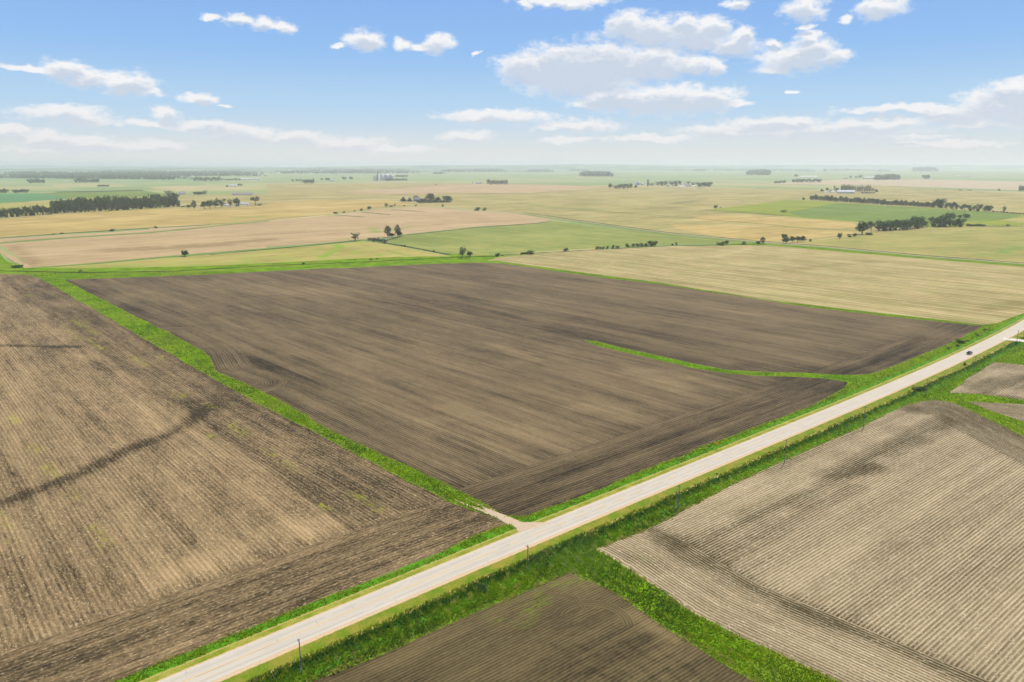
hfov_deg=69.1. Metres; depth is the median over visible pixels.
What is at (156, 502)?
stubble field
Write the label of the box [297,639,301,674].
utility pole
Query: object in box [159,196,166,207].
tree
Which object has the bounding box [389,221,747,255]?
crop field
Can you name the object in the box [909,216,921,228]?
tree
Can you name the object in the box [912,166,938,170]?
woodland
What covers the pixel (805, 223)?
soil field
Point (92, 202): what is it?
tree
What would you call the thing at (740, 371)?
grass waterway
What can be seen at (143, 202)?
tree
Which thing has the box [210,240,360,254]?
field line
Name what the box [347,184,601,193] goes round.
soil field
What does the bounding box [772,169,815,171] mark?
woodland
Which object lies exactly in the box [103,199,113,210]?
tree
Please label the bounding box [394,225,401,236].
tree
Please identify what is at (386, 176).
grain bin
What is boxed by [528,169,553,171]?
woodland
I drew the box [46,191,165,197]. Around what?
crop field
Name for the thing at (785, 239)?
tree
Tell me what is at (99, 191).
soil field
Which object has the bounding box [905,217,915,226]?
tree
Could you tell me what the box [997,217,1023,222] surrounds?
crop field
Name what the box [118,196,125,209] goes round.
tree
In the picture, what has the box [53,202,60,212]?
tree
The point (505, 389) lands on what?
tilled field
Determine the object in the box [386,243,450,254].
field line
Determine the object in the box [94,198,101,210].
tree
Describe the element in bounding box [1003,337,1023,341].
driveway
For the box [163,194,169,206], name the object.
tree
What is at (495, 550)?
line marking
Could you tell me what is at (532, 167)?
hills
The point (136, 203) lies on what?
tree
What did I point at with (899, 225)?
tree
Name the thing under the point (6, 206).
stubble field
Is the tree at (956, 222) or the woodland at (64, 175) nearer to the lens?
the tree at (956, 222)
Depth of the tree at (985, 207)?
1965.05 m
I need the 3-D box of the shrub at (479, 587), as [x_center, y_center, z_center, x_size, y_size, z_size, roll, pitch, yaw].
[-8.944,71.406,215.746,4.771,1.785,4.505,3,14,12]
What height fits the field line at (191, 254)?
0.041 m
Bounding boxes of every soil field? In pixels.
[0,207,552,267]
[0,226,204,241]
[60,190,136,191]
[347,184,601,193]
[671,224,853,240]
[690,215,855,228]
[768,180,1023,189]
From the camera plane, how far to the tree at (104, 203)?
1999.57 m
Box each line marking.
[161,322,1023,681]
[183,324,1023,681]
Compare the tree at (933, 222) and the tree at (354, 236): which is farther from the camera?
the tree at (933, 222)
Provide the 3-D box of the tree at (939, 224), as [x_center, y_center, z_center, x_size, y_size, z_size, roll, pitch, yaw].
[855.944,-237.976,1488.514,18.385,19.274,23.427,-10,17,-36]
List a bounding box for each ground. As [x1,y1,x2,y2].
[0,169,1023,265]
[0,243,1023,681]
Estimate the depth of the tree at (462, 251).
990.81 m
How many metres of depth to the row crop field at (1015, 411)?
376.73 m
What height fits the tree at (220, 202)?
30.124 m
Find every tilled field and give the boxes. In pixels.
[66,263,981,515]
[312,572,752,681]
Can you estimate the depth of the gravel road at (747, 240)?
1200.09 m
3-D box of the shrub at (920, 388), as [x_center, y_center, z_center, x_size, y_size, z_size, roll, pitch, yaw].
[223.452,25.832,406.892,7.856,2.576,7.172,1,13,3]
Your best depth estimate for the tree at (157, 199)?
2145.86 m
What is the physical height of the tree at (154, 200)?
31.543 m
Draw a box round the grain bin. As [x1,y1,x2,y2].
[384,174,389,180]
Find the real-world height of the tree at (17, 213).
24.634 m
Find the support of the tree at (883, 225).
on the ground at (716, 178)
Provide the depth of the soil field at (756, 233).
1383.77 m
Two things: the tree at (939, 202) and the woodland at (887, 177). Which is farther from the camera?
the woodland at (887, 177)
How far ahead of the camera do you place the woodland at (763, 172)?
9433.16 m
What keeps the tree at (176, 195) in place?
on the ground at (716, 178)
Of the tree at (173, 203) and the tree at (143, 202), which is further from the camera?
the tree at (173, 203)
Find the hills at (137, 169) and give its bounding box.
[0,168,573,171]
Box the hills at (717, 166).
[0,164,1023,168]
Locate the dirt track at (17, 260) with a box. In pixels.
[0,251,31,267]
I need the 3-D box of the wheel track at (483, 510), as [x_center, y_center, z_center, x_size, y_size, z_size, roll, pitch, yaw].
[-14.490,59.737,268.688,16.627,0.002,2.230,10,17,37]
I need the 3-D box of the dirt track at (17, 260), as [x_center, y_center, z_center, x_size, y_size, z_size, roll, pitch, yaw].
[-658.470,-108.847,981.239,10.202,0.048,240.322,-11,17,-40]
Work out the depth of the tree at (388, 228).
1267.13 m
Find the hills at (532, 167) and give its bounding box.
[135,166,821,169]
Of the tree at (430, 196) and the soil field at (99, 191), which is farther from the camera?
the soil field at (99, 191)
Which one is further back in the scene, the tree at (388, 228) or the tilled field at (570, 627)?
the tree at (388, 228)
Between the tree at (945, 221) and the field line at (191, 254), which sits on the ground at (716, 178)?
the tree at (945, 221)
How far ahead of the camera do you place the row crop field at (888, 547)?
236.05 m
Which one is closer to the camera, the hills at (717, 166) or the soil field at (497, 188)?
the soil field at (497, 188)
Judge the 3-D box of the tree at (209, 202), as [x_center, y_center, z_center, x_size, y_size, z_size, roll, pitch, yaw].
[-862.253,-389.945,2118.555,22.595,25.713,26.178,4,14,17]
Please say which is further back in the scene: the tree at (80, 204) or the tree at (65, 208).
the tree at (80, 204)
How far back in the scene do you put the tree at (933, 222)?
1486.26 m
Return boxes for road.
[9,207,178,217]
[159,320,1023,681]
[275,199,386,201]
[402,201,1023,263]
[689,187,1016,200]
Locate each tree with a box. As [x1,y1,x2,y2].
[11,207,19,216]
[36,205,43,214]
[49,201,57,213]
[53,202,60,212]
[58,200,65,212]
[60,204,67,212]
[64,198,70,212]
[68,200,74,211]
[74,200,80,211]
[76,198,84,211]
[81,203,88,210]
[83,198,90,211]
[87,203,95,211]
[90,198,97,210]
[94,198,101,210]
[99,199,104,208]
[103,198,108,210]
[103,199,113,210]
[115,198,121,208]
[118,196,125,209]
[121,196,128,209]
[131,197,138,208]
[138,198,145,206]
[142,196,149,207]
[144,196,151,207]
[149,198,157,207]
[152,197,160,207]
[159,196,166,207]
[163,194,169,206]
[166,196,173,206]
[170,197,177,206]
[171,192,180,206]
[200,201,208,208]
[206,200,212,206]
[214,198,225,206]
[233,198,239,205]
[250,196,259,204]
[351,232,360,239]
[383,225,390,235]
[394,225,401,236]
[424,193,435,199]
[441,196,452,200]
[460,246,465,256]
[782,237,788,242]
[855,221,871,234]
[873,221,886,230]
[876,220,888,230]
[886,220,896,229]
[890,219,902,229]
[895,220,907,229]
[902,220,913,229]
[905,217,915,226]
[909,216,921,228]
[913,215,925,227]
[929,216,940,226]
[935,218,943,226]
[936,198,942,207]
[937,213,951,219]
[939,198,946,207]
[941,217,950,226]
[944,218,954,226]
[946,212,955,218]
[952,218,962,226]
[956,219,965,226]
[982,205,989,211]
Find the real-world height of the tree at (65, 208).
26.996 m
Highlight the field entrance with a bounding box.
[482,506,550,531]
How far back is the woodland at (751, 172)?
9685.35 m
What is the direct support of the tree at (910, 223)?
on the ground at (716, 178)
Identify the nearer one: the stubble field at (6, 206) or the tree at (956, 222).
the tree at (956, 222)
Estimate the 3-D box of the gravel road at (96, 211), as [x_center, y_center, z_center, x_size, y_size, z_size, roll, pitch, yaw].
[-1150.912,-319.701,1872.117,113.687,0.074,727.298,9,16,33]
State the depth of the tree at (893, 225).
1405.51 m
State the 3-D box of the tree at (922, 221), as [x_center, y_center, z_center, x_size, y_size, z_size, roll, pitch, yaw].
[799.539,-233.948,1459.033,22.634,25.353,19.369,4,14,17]
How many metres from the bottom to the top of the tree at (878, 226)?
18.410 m
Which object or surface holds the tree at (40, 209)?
on the ground at (716, 178)
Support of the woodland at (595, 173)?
on the ground at (716, 178)
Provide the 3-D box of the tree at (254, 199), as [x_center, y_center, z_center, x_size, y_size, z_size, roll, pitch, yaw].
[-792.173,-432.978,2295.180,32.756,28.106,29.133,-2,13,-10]
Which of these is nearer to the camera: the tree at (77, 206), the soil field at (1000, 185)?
the tree at (77, 206)
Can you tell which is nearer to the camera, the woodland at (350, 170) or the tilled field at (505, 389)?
the tilled field at (505, 389)
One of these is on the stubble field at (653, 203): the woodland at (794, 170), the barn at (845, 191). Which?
the barn at (845, 191)
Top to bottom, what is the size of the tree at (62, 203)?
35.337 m
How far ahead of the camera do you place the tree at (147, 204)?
2108.67 m
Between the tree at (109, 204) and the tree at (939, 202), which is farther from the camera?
the tree at (939, 202)
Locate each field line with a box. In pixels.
[2,221,263,242]
[5,225,199,237]
[34,240,371,267]
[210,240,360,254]
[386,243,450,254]
[387,221,551,239]
[520,203,837,229]
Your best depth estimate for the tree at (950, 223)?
1484.32 m
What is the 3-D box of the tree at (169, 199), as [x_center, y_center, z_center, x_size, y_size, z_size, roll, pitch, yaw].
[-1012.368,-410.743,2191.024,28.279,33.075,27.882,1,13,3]
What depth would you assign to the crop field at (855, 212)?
1898.63 m
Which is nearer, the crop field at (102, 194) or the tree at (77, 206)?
the tree at (77, 206)
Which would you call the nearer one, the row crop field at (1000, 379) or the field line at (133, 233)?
the row crop field at (1000, 379)
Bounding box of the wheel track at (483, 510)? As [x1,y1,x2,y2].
[456,500,487,513]
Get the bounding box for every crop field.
[0,193,70,202]
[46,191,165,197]
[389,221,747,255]
[597,400,1023,681]
[709,200,1023,226]
[788,203,1022,225]
[949,362,1023,398]
[969,401,1023,420]
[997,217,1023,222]
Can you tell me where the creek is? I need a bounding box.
[0,244,747,272]
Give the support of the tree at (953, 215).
on the ground at (716, 178)
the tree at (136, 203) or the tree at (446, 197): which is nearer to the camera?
the tree at (136, 203)
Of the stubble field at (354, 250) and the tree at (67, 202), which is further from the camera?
the tree at (67, 202)
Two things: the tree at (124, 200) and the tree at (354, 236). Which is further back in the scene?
the tree at (124, 200)
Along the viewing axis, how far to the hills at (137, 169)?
14545.50 m
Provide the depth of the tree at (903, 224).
1414.23 m
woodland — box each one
[0,171,192,179]
[81,170,266,175]
[267,167,418,173]
[440,168,508,171]
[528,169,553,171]
[579,171,613,176]
[665,169,784,170]
[745,169,765,174]
[757,169,770,174]
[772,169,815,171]
[820,169,868,170]
[873,174,900,179]
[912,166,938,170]
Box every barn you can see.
[232,193,253,194]
[836,190,854,192]
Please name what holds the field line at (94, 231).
on the soil field at (48, 237)
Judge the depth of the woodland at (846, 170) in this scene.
16433.36 m
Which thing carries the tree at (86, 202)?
on the ground at (716, 178)
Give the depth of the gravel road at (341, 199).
2667.20 m
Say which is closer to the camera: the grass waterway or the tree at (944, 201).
the grass waterway
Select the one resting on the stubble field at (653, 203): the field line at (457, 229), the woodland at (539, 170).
the field line at (457, 229)
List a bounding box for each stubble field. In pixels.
[0,183,1023,262]
[0,195,168,217]
[0,200,410,236]
[0,274,505,681]
[45,241,447,267]
[488,245,1023,324]
[797,227,1023,261]
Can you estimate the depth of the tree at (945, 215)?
1553.96 m
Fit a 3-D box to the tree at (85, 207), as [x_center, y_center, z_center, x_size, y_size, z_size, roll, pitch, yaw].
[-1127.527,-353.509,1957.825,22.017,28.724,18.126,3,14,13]
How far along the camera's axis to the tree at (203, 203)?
2096.85 m
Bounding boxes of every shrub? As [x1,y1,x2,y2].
[474,581,488,593]
[911,385,925,390]
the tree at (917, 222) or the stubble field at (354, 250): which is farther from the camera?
the tree at (917, 222)
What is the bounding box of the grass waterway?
[584,340,877,381]
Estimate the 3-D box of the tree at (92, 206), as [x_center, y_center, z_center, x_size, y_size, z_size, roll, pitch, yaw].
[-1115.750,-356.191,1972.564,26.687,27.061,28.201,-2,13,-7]
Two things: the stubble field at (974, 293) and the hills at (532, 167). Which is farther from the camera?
the hills at (532, 167)
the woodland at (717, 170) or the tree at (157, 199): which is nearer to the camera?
the tree at (157, 199)
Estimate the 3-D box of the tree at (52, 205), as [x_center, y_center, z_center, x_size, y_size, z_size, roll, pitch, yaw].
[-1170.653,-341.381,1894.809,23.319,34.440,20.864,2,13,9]
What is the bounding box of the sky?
[0,0,1023,166]
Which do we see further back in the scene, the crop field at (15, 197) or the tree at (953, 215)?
the crop field at (15, 197)
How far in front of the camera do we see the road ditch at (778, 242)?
1170.48 m
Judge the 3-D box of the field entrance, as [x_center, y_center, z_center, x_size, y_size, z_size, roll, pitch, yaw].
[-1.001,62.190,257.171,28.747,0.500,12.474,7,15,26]
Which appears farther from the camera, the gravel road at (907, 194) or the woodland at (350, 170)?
the woodland at (350, 170)
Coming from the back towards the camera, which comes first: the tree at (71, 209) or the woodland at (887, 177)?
the woodland at (887, 177)
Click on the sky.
(248, 83)
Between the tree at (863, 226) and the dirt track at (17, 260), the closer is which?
the dirt track at (17, 260)
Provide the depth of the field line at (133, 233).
1341.00 m
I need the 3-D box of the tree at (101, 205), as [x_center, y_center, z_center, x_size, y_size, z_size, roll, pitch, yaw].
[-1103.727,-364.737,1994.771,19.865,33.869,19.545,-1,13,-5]
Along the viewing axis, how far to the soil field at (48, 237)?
1323.00 m
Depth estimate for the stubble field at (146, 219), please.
1788.73 m
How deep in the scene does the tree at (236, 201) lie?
2225.35 m
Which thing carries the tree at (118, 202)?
on the ground at (716, 178)
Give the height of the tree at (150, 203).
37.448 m
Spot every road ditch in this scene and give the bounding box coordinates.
[523,212,1018,262]
[523,214,1021,264]
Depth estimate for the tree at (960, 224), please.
1487.37 m
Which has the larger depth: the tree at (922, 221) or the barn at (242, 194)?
the barn at (242, 194)

